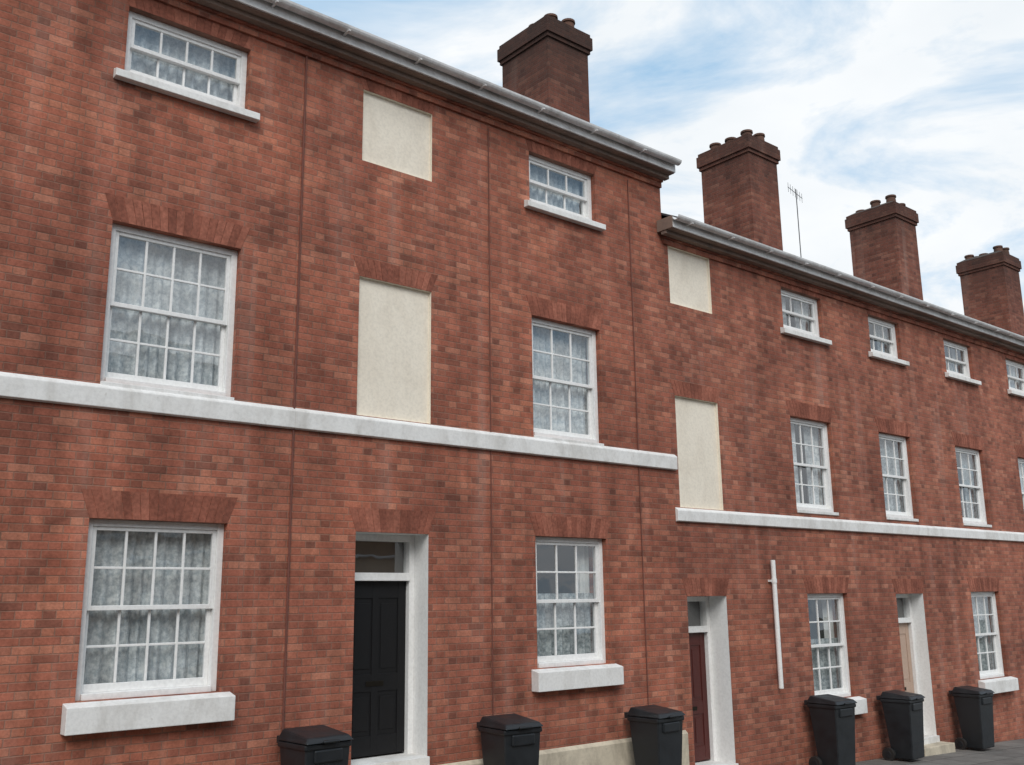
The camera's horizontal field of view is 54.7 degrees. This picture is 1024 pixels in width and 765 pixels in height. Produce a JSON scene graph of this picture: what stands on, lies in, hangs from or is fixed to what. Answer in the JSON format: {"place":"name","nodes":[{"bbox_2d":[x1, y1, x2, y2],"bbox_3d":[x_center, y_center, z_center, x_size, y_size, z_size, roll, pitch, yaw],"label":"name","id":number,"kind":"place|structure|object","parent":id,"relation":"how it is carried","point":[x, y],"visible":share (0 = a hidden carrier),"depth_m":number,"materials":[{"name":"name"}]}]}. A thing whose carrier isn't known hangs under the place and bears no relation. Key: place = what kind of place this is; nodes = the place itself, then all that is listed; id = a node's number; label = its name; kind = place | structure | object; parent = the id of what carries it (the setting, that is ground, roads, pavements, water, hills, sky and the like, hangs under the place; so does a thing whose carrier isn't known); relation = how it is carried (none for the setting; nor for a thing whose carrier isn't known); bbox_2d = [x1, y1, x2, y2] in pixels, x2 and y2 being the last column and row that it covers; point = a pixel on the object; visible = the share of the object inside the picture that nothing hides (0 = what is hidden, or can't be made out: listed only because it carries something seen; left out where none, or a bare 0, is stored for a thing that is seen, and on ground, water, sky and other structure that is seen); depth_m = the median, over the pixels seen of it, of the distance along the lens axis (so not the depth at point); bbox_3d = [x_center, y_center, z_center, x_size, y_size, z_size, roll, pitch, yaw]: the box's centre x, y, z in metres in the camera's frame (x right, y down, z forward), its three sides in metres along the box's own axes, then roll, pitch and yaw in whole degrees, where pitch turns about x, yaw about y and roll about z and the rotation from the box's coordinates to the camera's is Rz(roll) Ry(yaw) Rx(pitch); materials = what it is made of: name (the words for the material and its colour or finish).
{"place":"outdoors","nodes":[
{"label":"outdoors","id":0,"kind":"place"},
{"bbox_2d":[290,0,1023,314],"label":"sky","id":1,"kind":"structure","parent":0,"point":[920,102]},
{"bbox_2d":[856,738,1023,764],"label":"pavement","id":2,"kind":"structure","parent":0,"point":[1010,752],"depth_m":15.86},
{"bbox_2d":[277,725,352,764],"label":"wheelie bin","id":3,"kind":"object","parent":2,"relation":"on","point":[317,745],"visible":1,"depth_m":9.04,"materials":[{"name":"plastic"}]},
{"bbox_2d":[477,713,542,764],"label":"wheelie bin","id":4,"kind":"object","parent":2,"relation":"on","point":[511,739],"visible":1,"depth_m":10.45,"materials":[{"name":"plastic"}]},
{"bbox_2d":[624,705,684,764],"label":"wheelie bin","id":5,"kind":"object","parent":2,"relation":"on","point":[656,733],"visible":1,"depth_m":11.89,"materials":[{"name":"plastic"}]},
{"bbox_2d":[804,694,856,764],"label":"wheelie bin","id":6,"kind":"object","parent":2,"relation":"on","point":[833,720],"visible":1,"depth_m":14.23,"materials":[{"name":"plastic"}]},
{"bbox_2d":[876,690,924,760],"bbox_3d":[6.167,5.402,15.588,0.530,1.036,0.616,11,-17,-42],"label":"wheelie bin","id":7,"kind":"object","parent":2,"relation":"on","point":[903,712],"visible":1,"depth_m":15.43,"materials":[{"name":"plastic"}]},
{"bbox_2d":[949,685,994,749],"bbox_3d":[7.982,5.788,17.082,0.530,1.036,0.616,9,-16,-37],"label":"wheelie bin","id":8,"kind":"object","parent":2,"relation":"on","point":[974,707],"visible":0.99,"depth_m":16.93,"materials":[{"name":"plastic"}]},
{"bbox_3d":[5.425,-1.773,22.173,5.350,2.186,8.200,9,-16,-39],"label":"roof","id":9,"kind":"object","parent":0,"visible":0},
{"bbox_2d":[696,129,782,250],"bbox_3d":[4.509,-3.045,19.373,1.020,3.700,1.270,9,-16,-39],"label":"chimney stack","id":10,"kind":"object","parent":9,"relation":"on","point":[740,191],"visible":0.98,"depth_m":19.12,"materials":[{"name":"brick"}]},
{"bbox_2d":[788,186,801,257],"bbox_3d":[6.247,-2.935,21.525,0.020,2.760,0.820,-10,-15,36],"label":"tv aerial","id":11,"kind":"object","parent":9,"relation":"attached to","point":[796,196],"visible":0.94,"depth_m":21.70,"materials":[{"name":"black metal"}]},
{"bbox_3d":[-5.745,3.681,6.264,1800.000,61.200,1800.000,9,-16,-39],"label":"ground","id":12,"kind":"structure","parent":0,"visible":0},
{"bbox_2d":[0,0,308,764],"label":"walls","id":13,"kind":"structure","parent":12,"relation":"on","point":[83,131],"depth_m":9.12,"materials":[{"name":"red brick"}]},
{"bbox_2d":[83,530,210,683],"bbox_3d":[-3.336,2.049,9.032,1.270,1.530,0.066,9,-16,-39],"label":"curtain","id":14,"kind":"object","parent":13,"relation":"hanging from","point":[102,625],"depth_m":9.04,"materials":[{"name":"white fabric"}]},
{"bbox_2d":[0,68,295,735],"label":"stone trim","id":15,"kind":"structure","parent":13,"relation":"attached to","point":[79,718],"depth_m":8.85,"materials":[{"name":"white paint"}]},
{"bbox_2d":[75,519,223,700],"bbox_3d":[-3.256,2.027,8.938,1.270,1.530,0.150,9,-16,-39],"label":"window frame","id":16,"kind":"object","parent":13,"relation":"attached to","point":[206,681],"visible":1,"depth_m":8.94,"materials":[{"name":"white wood"}]},
{"bbox_2d":[107,236,224,385],"bbox_3d":[-3.370,-0.638,9.618,1.270,1.530,0.065,9,-16,-39],"label":"curtain","id":17,"kind":"object","parent":13,"relation":"hanging from","point":[124,322],"visible":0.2,"depth_m":9.64,"materials":[{"name":"white fabric"}]},
{"bbox_2d":[81,0,255,522],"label":"brick lintels","id":18,"kind":"object","parent":13,"relation":"attached to","point":[165,218],"visible":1,"depth_m":9.38,"materials":[{"name":"red brick"}]},
{"bbox_2d":[100,223,237,396],"bbox_3d":[-3.289,-0.659,9.524,1.270,1.530,0.150,9,-16,-39],"label":"window frame","id":19,"kind":"object","parent":13,"relation":"attached to","point":[224,355],"visible":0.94,"depth_m":9.55,"materials":[{"name":"white wood"}]},
{"bbox_2d":[131,25,235,101],"bbox_3d":[-3.402,-3.212,10.179,1.270,0.700,0.067,9,-16,-39],"label":"curtain","id":20,"kind":"object","parent":13,"relation":"hanging from","point":[174,48],"visible":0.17,"depth_m":10.21,"materials":[{"name":"white fabric"}]},
{"bbox_2d":[124,11,246,108],"bbox_3d":[-3.322,-3.233,10.086,1.270,0.700,0.150,9,-16,-39],"label":"window frame","id":21,"kind":"object","parent":13,"relation":"attached to","point":[238,82],"visible":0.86,"depth_m":10.10,"materials":[{"name":"white wood"}]},
{"bbox_2d":[191,0,325,45],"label":"eaves gutter","id":22,"kind":"object","parent":13,"relation":"attached to","point":[293,20],"visible":0.98,"depth_m":10.46,"materials":[{"name":"paint"}]},
{"bbox_2d":[284,46,684,764],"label":"walls","id":23,"kind":"structure","parent":12,"relation":"on","point":[502,260],"depth_m":11.56,"materials":[{"name":"red brick"}]},
{"bbox_2d":[280,56,307,764],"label":"cable","id":24,"kind":"object","parent":23,"relation":"attached to","point":[291,482],"visible":1,"depth_m":10.08,"materials":[{"name":"paint"}]},
{"bbox_2d":[355,541,403,572],"bbox_3d":[-1.786,2.020,11.123,0.900,0.660,0.840,9,-16,-39],"label":"window","id":25,"kind":"structure","parent":23,"relation":"attached to","point":[378,557],"depth_m":10.87,"materials":[{"name":"clear glass"}]},
{"bbox_2d":[351,534,429,764],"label":"door frame","id":26,"kind":"object","parent":23,"relation":"attached to","point":[407,756],"visible":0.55,"depth_m":10.70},
{"bbox_2d":[351,581,405,757],"bbox_3d":[-1.456,3.020,10.517,0.772,1.780,0.117,9,-16,-39],"label":"door","id":27,"kind":"structure","parent":26,"relation":"in","point":[378,702],"depth_m":10.55,"materials":[{"name":"black paint"}]},
{"bbox_2d":[349,77,610,538],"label":"brick lintels","id":28,"kind":"object","parent":23,"relation":"attached to","point":[389,524],"visible":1,"depth_m":11.79,"materials":[{"name":"red brick"}]},
{"bbox_2d":[294,92,677,691],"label":"stone trim","id":29,"kind":"structure","parent":23,"relation":"attached to","point":[393,354],"depth_m":11.30,"materials":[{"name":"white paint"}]},
{"bbox_2d":[488,128,493,714],"bbox_3d":[-0.251,0.556,11.678,0.014,7.700,0.014,9,-16,-39],"label":"cable","id":30,"kind":"object","parent":23,"relation":"attached to","point":[490,426],"visible":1,"depth_m":11.68,"materials":[{"name":"paint"}]},
{"bbox_2d":[310,15,681,180],"bbox_3d":[0.089,-3.450,12.633,5.820,0.205,0.440,9,-16,-39],"label":"eaves gutter","id":31,"kind":"object","parent":23,"relation":"attached to","point":[343,40],"visible":0.98,"depth_m":12.19,"materials":[{"name":"paint"}]},
{"bbox_2d":[497,13,592,122],"bbox_3d":[0.563,-4.330,16.416,1.020,3.446,1.270,9,-16,-39],"label":"chimney stack","id":32,"kind":"object","parent":23,"relation":"on","point":[544,60],"visible":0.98,"depth_m":16.16,"materials":[{"name":"brick"}]},
{"bbox_2d":[529,164,581,214],"bbox_3d":[0.526,-2.559,13.398,1.200,0.700,0.066,9,-16,-39],"label":"curtain","id":33,"kind":"object","parent":23,"relation":"hanging from","point":[539,174],"visible":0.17,"depth_m":13.47,"materials":[{"name":"white fabric"}]},
{"bbox_2d":[537,545,574,593],"bbox_3d":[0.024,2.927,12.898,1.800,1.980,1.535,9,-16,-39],"label":"window pane","id":34,"kind":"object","parent":23,"relation":"attached to","point":[546,562],"depth_m":13.70,"materials":[{"name":"glass"}]},
{"bbox_2d":[533,326,587,434],"bbox_3d":[0.558,0.015,12.837,1.200,1.530,0.064,9,-16,-39],"label":"curtain","id":35,"kind":"object","parent":23,"relation":"hanging from","point":[542,368],"visible":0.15,"depth_m":12.89,"materials":[{"name":"white fabric"}]},
{"bbox_2d":[529,155,591,219],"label":"window frame","id":36,"kind":"object","parent":23,"relation":"attached to","point":[586,205],"visible":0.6,"depth_m":13.41,"materials":[{"name":"white wood"}]},
{"bbox_2d":[536,546,593,655],"bbox_3d":[0.572,2.707,12.274,1.200,1.530,0.129,9,-16,-39],"label":"curtain","id":37,"kind":"object","parent":23,"relation":"hanging from","point":[565,637],"visible":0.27,"depth_m":12.29,"materials":[{"name":"white fabric"}]},
{"bbox_2d":[440,730,689,764],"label":"plinth","id":38,"kind":"structure","parent":23,"relation":"attached to","point":[616,752],"depth_m":11.82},
{"bbox_2d":[532,317,598,442],"bbox_3d":[0.638,-0.006,12.743,1.200,1.530,0.150,9,-16,-39],"label":"window frame","id":39,"kind":"object","parent":23,"relation":"attached to","point":[592,408],"visible":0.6,"depth_m":12.89,"materials":[{"name":"white wood"}]},
{"bbox_2d":[535,536,605,667],"bbox_3d":[0.672,2.680,12.157,1.200,1.530,0.150,9,-16,-39],"label":"window frame","id":40,"kind":"object","parent":23,"relation":"attached to","point":[598,656],"visible":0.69,"depth_m":12.27,"materials":[{"name":"white wood"}]},
{"bbox_2d":[627,180,648,704],"bbox_3d":[1.689,0.781,13.290,0.014,7.500,0.014,9,-16,-39],"label":"cable","id":41,"kind":"object","parent":23,"relation":"attached to","point":[638,447],"visible":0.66,"depth_m":13.28,"materials":[{"name":"paint"}]},
{"bbox_2d":[662,235,883,764],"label":"walls","id":42,"kind":"structure","parent":12,"relation":"on","point":[746,357],"depth_m":14.88,"materials":[{"name":"red brick"}]},
{"bbox_2d":[661,213,677,218],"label":"roof","id":43,"kind":"structure","parent":42,"relation":"on","point":[663,215],"depth_m":14.43,"materials":[{"name":"stone"}]},
{"bbox_2d":[687,596,700,625],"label":"hall","id":44,"kind":"structure","parent":42,"relation":"attached to","point":[693,607],"depth_m":14.09,"materials":[{"name":"grey glass"}]},
{"bbox_2d":[687,596,738,764],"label":"door frame","id":45,"kind":"object","parent":42,"relation":"attached to","point":[704,627],"visible":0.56,"depth_m":13.88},
{"bbox_2d":[689,632,710,761],"bbox_3d":[2.471,4.330,13.651,0.692,1.700,0.117,9,-16,-39],"label":"door","id":46,"kind":"structure","parent":45,"relation":"in","point":[699,698],"depth_m":13.77,"materials":[{"name":"red paint"}]},
{"bbox_2d":[670,281,848,595],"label":"brick lintels","id":47,"kind":"object","parent":42,"relation":"attached to","point":[712,587],"visible":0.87,"depth_m":15.21,"materials":[{"name":"red brick"}]},
{"bbox_2d":[656,214,863,295],"bbox_3d":[4.095,-1.958,15.712,4.862,0.225,0.418,9,-16,-39],"label":"eaves gutter","id":48,"kind":"object","parent":42,"relation":"attached to","point":[682,228],"visible":1,"depth_m":15.38,"materials":[{"name":"paint"}]},
{"bbox_2d":[668,247,867,714],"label":"stone trim","id":49,"kind":"structure","parent":42,"relation":"attached to","point":[698,471],"depth_m":14.37,"materials":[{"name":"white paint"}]},
{"bbox_2d":[768,560,783,688],"bbox_3d":[3.858,3.517,14.462,0.116,1.820,0.108,9,-16,-39],"label":"waste pipe","id":50,"kind":"object","parent":42,"relation":"attached to","point":[773,580],"visible":1,"depth_m":14.43,"materials":[{"name":"white paint"}]},
{"bbox_2d":[785,299,794,327],"bbox_3d":[4.094,-0.885,17.262,1.740,1.150,1.535,9,-16,-39],"label":"room","id":51,"kind":"object","parent":42,"relation":"attached to","point":[788,309],"depth_m":17.63,"materials":[{"name":"grey"}]},
{"bbox_2d":[781,296,809,331],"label":"curtain","id":52,"kind":"object","parent":42,"relation":"hanging from","point":[804,322],"visible":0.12,"depth_m":16.80,"materials":[{"name":"white fabric"}]},
{"bbox_2d":[781,289,819,336],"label":"window frame","id":53,"kind":"object","parent":42,"relation":"attached to","point":[813,320],"visible":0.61,"depth_m":16.64,"materials":[{"name":"white wood"}]},
{"bbox_2d":[794,424,807,503],"bbox_3d":[4.125,1.586,16.723,1.740,1.930,1.535,9,-16,-39],"label":"room","id":54,"kind":"object","parent":42,"relation":"attached to","point":[803,469],"depth_m":17.09,"materials":[{"name":"grey"}]},
{"bbox_2d":[791,424,822,504],"bbox_3d":[4.693,1.361,16.075,1.140,1.480,0.066,9,-16,-39],"label":"curtain","id":55,"kind":"object","parent":42,"relation":"hanging from","point":[816,473],"visible":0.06,"depth_m":16.25,"materials":[{"name":"white fabric"}]},
{"bbox_2d":[790,417,833,511],"bbox_3d":[4.774,1.340,15.982,1.140,1.480,0.150,9,-16,-39],"label":"window frame","id":56,"kind":"object","parent":42,"relation":"attached to","point":[827,506],"visible":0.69,"depth_m":16.16,"materials":[{"name":"white wood"}]},
{"bbox_2d":[808,600,823,638],"bbox_3d":[4.229,4.343,16.180,1.700,2.030,1.535,9,-16,-39],"label":"room","id":57,"kind":"object","parent":42,"relation":"attached to","point":[812,617],"depth_m":16.57,"materials":[{"name":"grey glass"}]},
{"bbox_2d":[811,599,840,690],"bbox_3d":[4.775,4.123,15.558,1.100,1.580,0.135,9,-16,-39],"label":"curtain","id":58,"kind":"object","parent":42,"relation":"hanging from","point":[824,673],"visible":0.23,"depth_m":15.66,"materials":[{"name":"white fabric"}]},
{"bbox_2d":[807,593,850,696],"bbox_3d":[4.877,4.096,15.439,1.100,1.580,0.150,9,-16,-39],"label":"window frame","id":59,"kind":"object","parent":42,"relation":"attached to","point":[844,690],"visible":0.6,"depth_m":15.62,"materials":[{"name":"white wood"}]},
{"bbox_2d":[845,296,1023,747],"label":"walls","id":60,"kind":"structure","parent":12,"relation":"on","point":[928,400],"depth_m":18.07,"materials":[{"name":"red brick"}]},
{"bbox_2d":[869,324,877,349],"bbox_3d":[6.074,-0.556,18.884,1.660,1.150,1.535,9,-16,-39],"label":"room","id":61,"kind":"object","parent":60,"relation":"attached to","point":[871,331],"depth_m":19.16,"materials":[{"name":"grey"}]},
{"bbox_2d":[870,325,888,352],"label":"curtain","id":62,"kind":"object","parent":60,"relation":"hanging from","point":[884,344],"visible":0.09,"depth_m":18.46,"materials":[{"name":"white fabric"}]},
{"bbox_2d":[868,316,897,358],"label":"window frame","id":63,"kind":"object","parent":60,"relation":"attached to","point":[891,340],"visible":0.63,"depth_m":18.28,"materials":[{"name":"white wood"}]},
{"bbox_2d":[845,194,922,299],"bbox_3d":[8.614,-2.369,22.738,1.020,3.713,1.270,9,-16,-39],"label":"chimney stack","id":64,"kind":"object","parent":60,"relation":"on","point":[884,244],"visible":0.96,"depth_m":22.50,"materials":[{"name":"brick"}]},
{"bbox_2d":[879,439,903,511],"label":"curtain","id":65,"kind":"object","parent":60,"relation":"hanging from","point":[890,481],"visible":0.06,"depth_m":17.83,"materials":[{"name":"white fabric"}]},
{"bbox_2d":[879,433,913,518],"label":"window frame","id":66,"kind":"object","parent":60,"relation":"attached to","point":[906,488],"visible":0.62,"depth_m":17.78,"materials":[{"name":"white wood"}]},
{"bbox_2d":[896,598,903,617],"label":"hall","id":67,"kind":"structure","parent":60,"relation":"attached to","point":[900,609],"depth_m":17.48,"materials":[{"name":"grey glass"}]},
{"bbox_2d":[896,594,939,744],"bbox_3d":[6.758,4.902,16.941,0.900,2.519,0.450,9,-16,-39],"label":"door frame","id":68,"kind":"object","parent":60,"relation":"attached to","point":[908,619],"visible":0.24,"depth_m":17.29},
{"bbox_2d":[899,623,913,692],"bbox_3d":[6.689,5.077,16.990,0.752,1.840,0.117,9,-16,-39],"label":"door","id":69,"kind":"structure","parent":68,"relation":"in","point":[906,657],"depth_m":17.20,"materials":[{"name":"beige paint"}]},
{"bbox_2d":[849,280,1004,342],"bbox_3d":[8.005,-1.295,18.928,5.350,0.205,0.440,9,-16,-39],"label":"eaves gutter","id":70,"kind":"object","parent":60,"relation":"attached to","point":[888,298],"visible":0.96,"depth_m":18.66,"materials":[{"name":"paint"}]},
{"bbox_2d":[866,309,998,593],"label":"brick lintels","id":71,"kind":"object","parent":60,"relation":"attached to","point":[906,586],"visible":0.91,"depth_m":18.11,"materials":[{"name":"red brick"}]},
{"bbox_2d":[864,351,1018,755],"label":"stone trim","id":72,"kind":"structure","parent":60,"relation":"attached to","point":[1002,684],"depth_m":18.04,"materials":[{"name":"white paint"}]},
{"bbox_2d":[944,347,951,357],"bbox_3d":[8.214,-0.200,20.638,1.740,1.150,1.535,9,-16,-39],"label":"room","id":73,"kind":"object","parent":60,"relation":"attached to","point":[946,351],"depth_m":20.92,"materials":[{"name":"grey"}]},
{"bbox_2d":[946,348,960,372],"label":"curtain","id":74,"kind":"object","parent":60,"relation":"hanging from","point":[951,364],"visible":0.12,"depth_m":20.22,"materials":[{"name":"white fabric"}]},
{"bbox_2d":[943,340,970,378],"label":"window frame","id":75,"kind":"object","parent":60,"relation":"attached to","point":[964,362],"visible":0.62,"depth_m":20.04,"materials":[{"name":"white wood"}]},
{"bbox_2d":[956,452,967,517],"bbox_3d":[8.245,2.271,20.099,1.740,1.930,1.535,9,-16,-39],"label":"room","id":76,"kind":"object","parent":60,"relation":"attached to","point":[959,470],"depth_m":20.33,"materials":[{"name":"grey glass"}]},
{"bbox_2d":[961,453,977,518],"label":"curtain","id":77,"kind":"object","parent":60,"relation":"hanging from","point":[967,481],"visible":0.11,"depth_m":19.67,"materials":[{"name":"white fabric"}]},
{"bbox_2d":[955,447,986,523],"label":"window frame","id":78,"kind":"object","parent":60,"relation":"attached to","point":[980,503],"visible":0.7,"depth_m":19.56,"materials":[{"name":"white wood"}]},
{"bbox_2d":[971,597,994,670],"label":"curtain","id":79,"kind":"object","parent":60,"relation":"hanging from","point":[982,638],"depth_m":19.01,"materials":[{"name":"white fabric"}]},
{"bbox_2d":[971,592,1003,678],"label":"window frame","id":80,"kind":"object","parent":60,"relation":"attached to","point":[998,671],"visible":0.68,"depth_m":18.95,"materials":[{"name":"white wood"}]},
{"bbox_2d":[987,343,1023,658],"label":"walls","id":81,"kind":"structure","parent":12,"relation":"on","point":[1009,413],"depth_m":20.55,"materials":[{"name":"red brick"}]},
{"bbox_2d":[990,330,1023,353],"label":"eaves gutter","id":82,"kind":"object","parent":81,"relation":"attached to","point":[1011,340],"visible":0.92,"depth_m":20.93,"materials":[{"name":"paint"}]},
{"bbox_2d":[1005,354,1023,457],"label":"brick lintels","id":83,"kind":"object","parent":81,"relation":"attached to","point":[1019,449],"visible":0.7,"depth_m":20.96,"materials":[{"name":"red brick"}]},
{"bbox_2d":[1008,366,1020,389],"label":"curtain","id":84,"kind":"object","parent":81,"relation":"hanging from","point":[1012,383],"visible":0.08,"depth_m":21.90,"materials":[{"name":"white fabric"}]},
{"bbox_2d":[1006,360,1023,392],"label":"window frame","id":85,"kind":"object","parent":81,"relation":"attached to","point":[1020,367],"visible":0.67,"depth_m":21.70,"materials":[{"name":"white wood"}]},
{"bbox_2d":[1007,389,1023,541],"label":"stone trim","id":86,"kind":"structure","parent":81,"relation":"attached to","point":[1017,536],"depth_m":20.14,"materials":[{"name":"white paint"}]},
{"bbox_2d":[1018,458,1023,506],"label":"window frame","id":87,"kind":"object","parent":81,"relation":"attached to","point":[1021,461],"visible":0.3,"depth_m":21.01,"materials":[{"name":"white wood"}]},
{"bbox_2d":[1018,463,1023,491],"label":"curtain","id":88,"kind":"object","parent":81,"relation":"hanging from","point":[1019,465],"visible":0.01,"depth_m":21.29,"materials":[{"name":"white fabric"}]},
{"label":"walls","id":89,"kind":"object","parent":12,"relation":"on","visible":0},
{"bbox_2d":[956,245,1023,335],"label":"chimney stack","id":90,"kind":"object","parent":89,"relation":"on","point":[991,289],"visible":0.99,"depth_m":25.88,"materials":[{"name":"brick"}]}
]}

